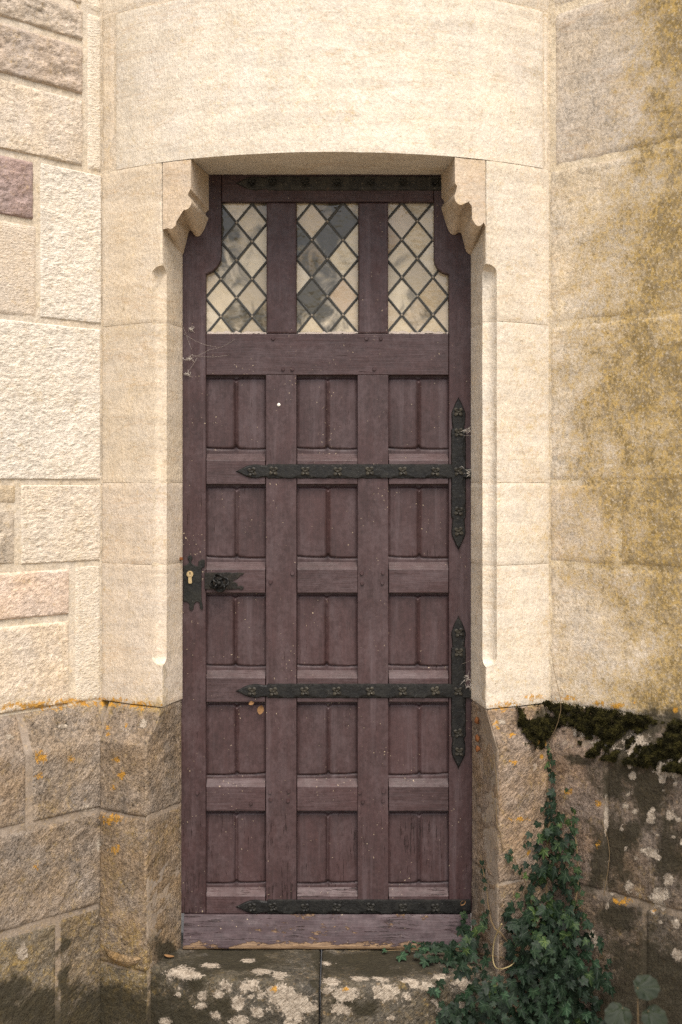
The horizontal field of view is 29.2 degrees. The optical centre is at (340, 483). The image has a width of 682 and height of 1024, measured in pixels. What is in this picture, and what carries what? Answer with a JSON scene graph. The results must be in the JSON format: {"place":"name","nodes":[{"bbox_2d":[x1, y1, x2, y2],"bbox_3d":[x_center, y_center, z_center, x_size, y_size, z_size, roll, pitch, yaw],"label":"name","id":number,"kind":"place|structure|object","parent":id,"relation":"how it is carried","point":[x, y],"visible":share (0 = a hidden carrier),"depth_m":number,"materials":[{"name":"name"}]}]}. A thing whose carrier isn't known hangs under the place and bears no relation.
{"place":"outdoors","nodes":[
{"label":"outdoors","id":0,"kind":"place"},
{"bbox_2d":[181,913,471,1023],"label":"ground","id":1,"kind":"structure","parent":0,"point":[182,921],"depth_m":4.11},
{"bbox_2d":[0,0,109,1023],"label":"stone wall","id":2,"kind":"structure","parent":1,"relation":"on","point":[53,707],"depth_m":3.48,"materials":[{"name":"stone"}]},
{"bbox_2d":[150,933,494,1023],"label":"doorstep","id":3,"kind":"object","parent":1,"relation":"on","point":[261,986],"visible":0.69,"depth_m":3.42,"materials":[{"name":"stone"}]},
{"bbox_2d":[99,0,551,1023],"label":"turret wall","id":4,"kind":"structure","parent":1,"relation":"on","point":[453,94],"depth_m":3.51,"materials":[{"name":"stone"}]},
{"bbox_2d":[181,174,471,949],"bbox_3d":[-0.039,0.210,3.653,0.820,2.162,0.102,0,0,0],"label":"panelled door","id":5,"kind":"structure","parent":4,"relation":"attached to","point":[326,799],"depth_m":3.64,"materials":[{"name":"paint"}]},
{"bbox_2d":[182,326,231,376],"bbox_3d":[-0.371,-0.366,3.638,0.149,0.144,0.018,0,0,-7],"label":"cobweb","id":6,"kind":"object","parent":5,"relation":"attached to","point":[194,355],"visible":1,"depth_m":3.63,"materials":[{"name":"fabric"}]},
{"bbox_2d":[257,705,263,714],"bbox_3d":[-0.223,0.628,3.637,0.018,0.027,0.006,14,0,0],"label":"dead leaf","id":7,"kind":"object","parent":5,"relation":"attached to","point":[260,709],"visible":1,"depth_m":3.64,"materials":[{"name":"orange plant"}]},
{"bbox_2d":[475,734,479,741],"bbox_3d":[0.371,0.692,3.561,0.013,0.021,0.019,0,0,0],"label":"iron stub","id":8,"kind":"object","parent":4,"relation":"attached to","point":[477,738],"visible":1,"depth_m":3.56,"materials":[{"name":"brown metal"}]},
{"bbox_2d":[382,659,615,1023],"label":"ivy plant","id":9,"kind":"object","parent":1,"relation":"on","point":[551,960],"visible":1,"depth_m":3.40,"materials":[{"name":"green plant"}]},
{"bbox_2d":[541,0,681,1023],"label":"stone wall","id":10,"kind":"structure","parent":1,"relation":"on","point":[615,347],"depth_m":3.41,"materials":[{"name":"stone"}]},
{"bbox_2d":[515,699,681,775],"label":"moss","id":11,"kind":"object","parent":10,"relation":"on","point":[586,724],"visible":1,"depth_m":3.40,"materials":[{"name":"green plant"}]},
{"bbox_2d":[600,975,667,1023],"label":"broad leaved plant","id":12,"kind":"object","parent":1,"relation":"on","point":[647,987],"visible":1,"depth_m":2.90,"materials":[{"name":"green plant"}]}
]}

